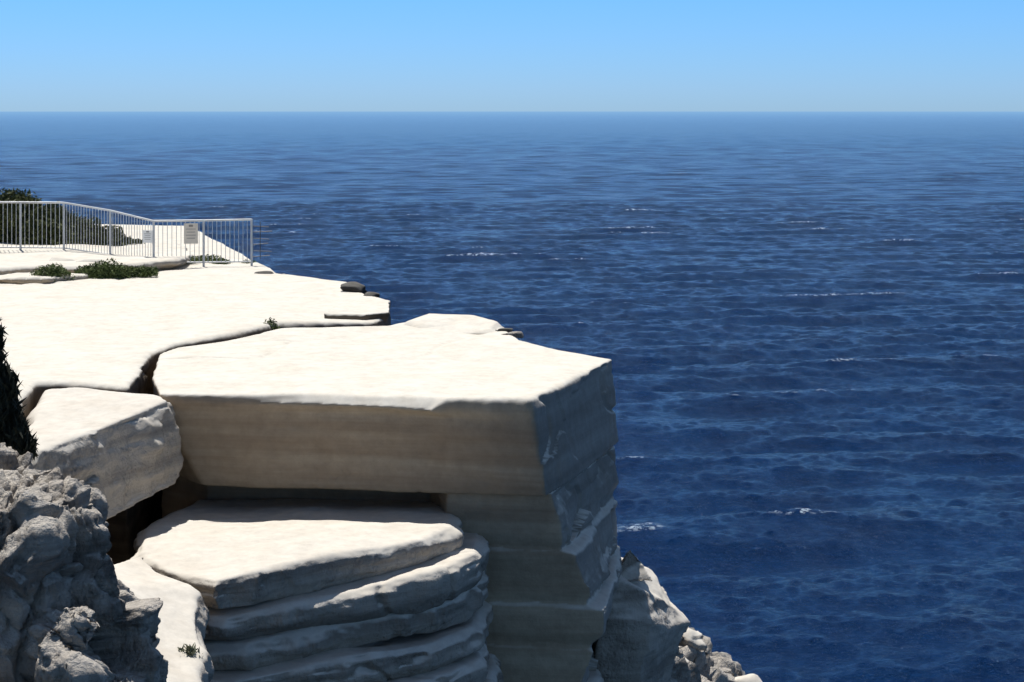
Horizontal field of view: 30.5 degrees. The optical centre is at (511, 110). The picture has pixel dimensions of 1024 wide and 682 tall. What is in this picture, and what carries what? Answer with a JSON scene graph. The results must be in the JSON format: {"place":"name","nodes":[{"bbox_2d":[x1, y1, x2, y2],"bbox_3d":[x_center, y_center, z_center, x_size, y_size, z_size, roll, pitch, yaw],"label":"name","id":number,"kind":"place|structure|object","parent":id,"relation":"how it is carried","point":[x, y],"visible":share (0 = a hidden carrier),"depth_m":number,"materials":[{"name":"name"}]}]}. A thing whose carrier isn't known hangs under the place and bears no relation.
{"place":"outdoors","nodes":[
{"label":"outdoors","id":0,"kind":"place"},
{"bbox_2d":[0,112,1023,681],"bbox_3d":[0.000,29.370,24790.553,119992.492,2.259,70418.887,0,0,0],"label":"sea","id":1,"kind":"structure","parent":0,"point":[802,332],"depth_m":309.68,"materials":[{"name":"liquid"}]},
{"bbox_2d":[0,0,1023,111],"label":"sky","id":2,"kind":"structure","parent":0,"point":[56,55],"materials":[{"name":"blue"}]},
{"bbox_2d":[587,669,604,681],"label":"cliff body","id":3,"kind":"structure","parent":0,"point":[595,676],"depth_m":30.85,"materials":[{"name":"stone"}]},
{"bbox_2d":[0,443,168,681],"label":"rocky outcrop","id":4,"kind":"object","parent":3,"relation":"on","point":[73,608],"visible":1,"depth_m":18.16,"materials":[{"name":"grey stone"}]},
{"bbox_2d":[0,317,39,460],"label":"casuarina shrub","id":5,"kind":"object","parent":4,"relation":"on","point":[17,436],"visible":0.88,"depth_m":24.04,"materials":[{"name":"green plant"}]},
{"bbox_2d":[114,557,213,681],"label":"flank slab","id":6,"kind":"structure","parent":3,"relation":"on","point":[183,615],"depth_m":23.34,"materials":[{"name":"stone"}]},
{"bbox_2d":[177,642,202,656],"bbox_3d":[-3.848,6.510,22.307,0.430,0.385,0.356,0,0,0],"label":"shrub","id":7,"kind":"object","parent":6,"relation":"on","point":[190,650],"visible":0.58,"depth_m":22.28,"materials":[{"name":"green plant"}]},
{"bbox_2d":[0,224,390,564],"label":"platform","id":8,"kind":"structure","parent":3,"relation":"on","point":[116,335],"depth_m":38.71,"materials":[{"name":"stone"}]},
{"bbox_2d":[0,272,88,283],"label":"raised bed","id":9,"kind":"object","parent":8,"relation":"on","point":[18,278],"visible":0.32,"depth_m":46.82,"materials":[{"name":"white stone"}]},
{"bbox_2d":[30,263,74,281],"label":"shrub","id":10,"kind":"object","parent":8,"relation":"on","point":[58,270],"visible":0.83,"depth_m":47.06,"materials":[{"name":"green plant"}]},
{"bbox_2d":[49,257,76,260],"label":"rim stone","id":11,"kind":"object","parent":8,"relation":"on","point":[59,259],"visible":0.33,"depth_m":50.35,"materials":[{"name":"white stone"}]},
{"bbox_2d":[0,187,144,245],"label":"heath bushes","id":12,"kind":"object","parent":8,"relation":"on","point":[39,222],"visible":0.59,"depth_m":56.94,"materials":[{"name":"green plant"}]},
{"bbox_2d":[76,259,105,261],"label":"rim stone","id":13,"kind":"object","parent":8,"relation":"on","point":[90,260],"visible":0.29,"depth_m":50.07,"materials":[{"name":"white stone"}]},
{"bbox_2d":[0,240,193,274],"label":"rock ledge","id":14,"kind":"object","parent":8,"relation":"on","point":[17,260],"visible":0.59,"depth_m":52.07,"materials":[{"name":"white stone"}]},
{"bbox_2d":[26,387,183,519],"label":"rounded block","id":15,"kind":"structure","parent":8,"relation":"on","point":[121,451],"depth_m":27.23,"materials":[{"name":"stone"}]},
{"bbox_2d":[74,257,158,278],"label":"shrub","id":16,"kind":"object","parent":8,"relation":"on","point":[108,270],"visible":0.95,"depth_m":47.93,"materials":[{"name":"green plant"}]},
{"bbox_2d":[0,201,271,266],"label":"metal fence","id":17,"kind":"object","parent":8,"relation":"on","point":[20,247],"visible":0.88,"depth_m":52.56,"materials":[{"name":"metal"}]},
{"bbox_2d":[143,230,152,242],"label":"warning sign","id":18,"kind":"object","parent":17,"relation":"attached to","point":[147,236],"visible":1,"depth_m":51.43,"materials":[{"name":"white metal"}]},
{"bbox_2d":[184,223,197,243],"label":"warning sign","id":19,"kind":"object","parent":17,"relation":"attached to","point":[190,233],"visible":1,"depth_m":51.62,"materials":[{"name":"white metal"}]},
{"bbox_2d":[188,254,255,263],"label":"shrub","id":20,"kind":"object","parent":8,"relation":"on","point":[207,258],"visible":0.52,"depth_m":53.10,"materials":[{"name":"green plant"}]},
{"bbox_2d":[255,271,273,273],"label":"rim chip","id":21,"kind":"object","parent":8,"relation":"on","point":[264,272],"visible":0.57,"depth_m":49.39,"materials":[{"name":"beige stone"}]},
{"bbox_2d":[263,317,280,329],"bbox_3d":[-4.845,4.321,37.751,0.359,0.344,0.353,0,0,44],"label":"shrub","id":22,"kind":"object","parent":8,"relation":"on","point":[270,322],"visible":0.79,"depth_m":37.73,"materials":[{"name":"green plant"}]},
{"bbox_2d":[340,282,366,293],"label":"rim knob","id":23,"kind":"object","parent":8,"relation":"on","point":[352,287],"visible":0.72,"depth_m":44.70,"materials":[{"name":"grey stone"}]},
{"bbox_2d":[324,298,390,321],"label":"rim slab","id":24,"kind":"structure","parent":8,"relation":"on","point":[368,308],"depth_m":39.59,"materials":[{"name":"stone"}]},
{"bbox_2d":[363,292,379,297],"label":"rim knob","id":25,"kind":"object","parent":8,"relation":"on","point":[373,294],"visible":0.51,"depth_m":43.48,"materials":[{"name":"grey stone"}]},
{"bbox_2d":[161,446,621,681],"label":"column","id":26,"kind":"structure","parent":3,"relation":"on","point":[554,569],"depth_m":28.39,"materials":[{"name":"white stone"}]},
{"bbox_2d":[152,322,617,495],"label":"overhanging block","id":27,"kind":"structure","parent":26,"relation":"on","point":[399,407],"depth_m":28.80,"materials":[{"name":"white stone"}]},
{"bbox_2d":[402,314,503,334],"bbox_3d":[-1.098,4.337,37.741,2.329,0.323,1.939,0,0,21],"label":"remnant bed","id":28,"kind":"object","parent":27,"relation":"on","point":[471,324],"visible":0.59,"depth_m":37.50,"materials":[{"name":"white stone"}]},
{"bbox_2d":[495,328,512,331],"bbox_3d":[-0.153,4.330,36.895,0.345,0.117,0.187,0,0,0],"label":"rim chip","id":29,"kind":"object","parent":27,"relation":"on","point":[506,329],"visible":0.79,"depth_m":36.84,"materials":[{"name":"grey stone"}]},
{"bbox_2d":[502,331,523,337],"bbox_3d":[0.010,4.321,36.240,0.434,0.121,0.255,0,0,0],"label":"rim chip","id":30,"kind":"object","parent":27,"relation":"on","point":[517,334],"visible":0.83,"depth_m":36.14,"materials":[{"name":"grey stone"}]},
{"bbox_2d":[484,653,503,681],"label":"ledge bed","id":31,"kind":"object","parent":3,"relation":"on","point":[494,674],"visible":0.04,"depth_m":27.80,"materials":[{"name":"stone"}]},
{"bbox_2d":[386,638,489,681],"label":"ledge bed","id":32,"kind":"object","parent":31,"relation":"on","point":[472,667],"visible":0.08,"depth_m":26.35,"materials":[{"name":"stone"}]},
{"bbox_2d":[210,601,493,681],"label":"ledge bed","id":33,"kind":"object","parent":32,"relation":"on","point":[397,657],"visible":0.27,"depth_m":25.59,"materials":[{"name":"stone"}]},
{"bbox_2d":[204,569,488,670],"bbox_3d":[-2.767,7.114,27.358,4.900,0.563,5.779,0,0,0],"label":"ledge bed","id":34,"kind":"object","parent":33,"relation":"on","point":[249,654],"visible":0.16,"depth_m":25.41,"materials":[{"name":"stone"}]},
{"bbox_2d":[204,532,489,640],"bbox_3d":[-2.852,6.695,27.323,5.071,0.710,5.927,0,0,0],"label":"ledge bed","id":35,"kind":"object","parent":34,"relation":"on","point":[440,580],"visible":0.32,"depth_m":25.62,"materials":[{"name":"stone"}]},
{"bbox_2d":[130,499,464,608],"bbox_3d":[-3.088,6.305,27.255,4.804,0.567,5.812,0,0,0],"label":"ledge bed","id":36,"kind":"object","parent":35,"relation":"on","point":[222,554],"visible":0.91,"depth_m":26.44,"materials":[{"name":"stone"}]},
{"bbox_2d":[668,627,744,681],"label":"talus slope","id":37,"kind":"structure","parent":0,"point":[696,668],"depth_m":34.86,"materials":[{"name":"grey stone"}]},
{"bbox_2d":[592,557,690,681],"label":"fallen boulder","id":38,"kind":"object","parent":37,"relation":"on","point":[648,623],"visible":0.56,"depth_m":31.44,"materials":[{"name":"stone"}]},
{"bbox_2d":[621,550,651,581],"bbox_3d":[2.049,7.755,32.213,0.679,0.531,0.751,0,0,0],"label":"pointed flake","id":39,"kind":"object","parent":38,"relation":"on","point":[633,568],"visible":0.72,"depth_m":32.01,"materials":[{"name":"stone"}]},
{"bbox_2d":[679,628,706,650],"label":"talus block","id":40,"kind":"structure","parent":37,"relation":"on","point":[693,638],"depth_m":34.97,"materials":[{"name":"stone"}]},
{"bbox_2d":[720,668,730,672],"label":"talus block","id":41,"kind":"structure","parent":37,"relation":"on","point":[726,670],"depth_m":36.12,"materials":[{"name":"grey stone"}]},
{"bbox_2d":[726,673,736,681],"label":"talus block","id":42,"kind":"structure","parent":37,"relation":"on","point":[731,677],"depth_m":36.40,"materials":[{"name":"grey stone"}]},
{"bbox_2d":[735,674,761,681],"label":"talus block","id":43,"kind":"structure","parent":37,"relation":"on","point":[750,678],"depth_m":36.42,"materials":[{"name":"stone"}]}
]}

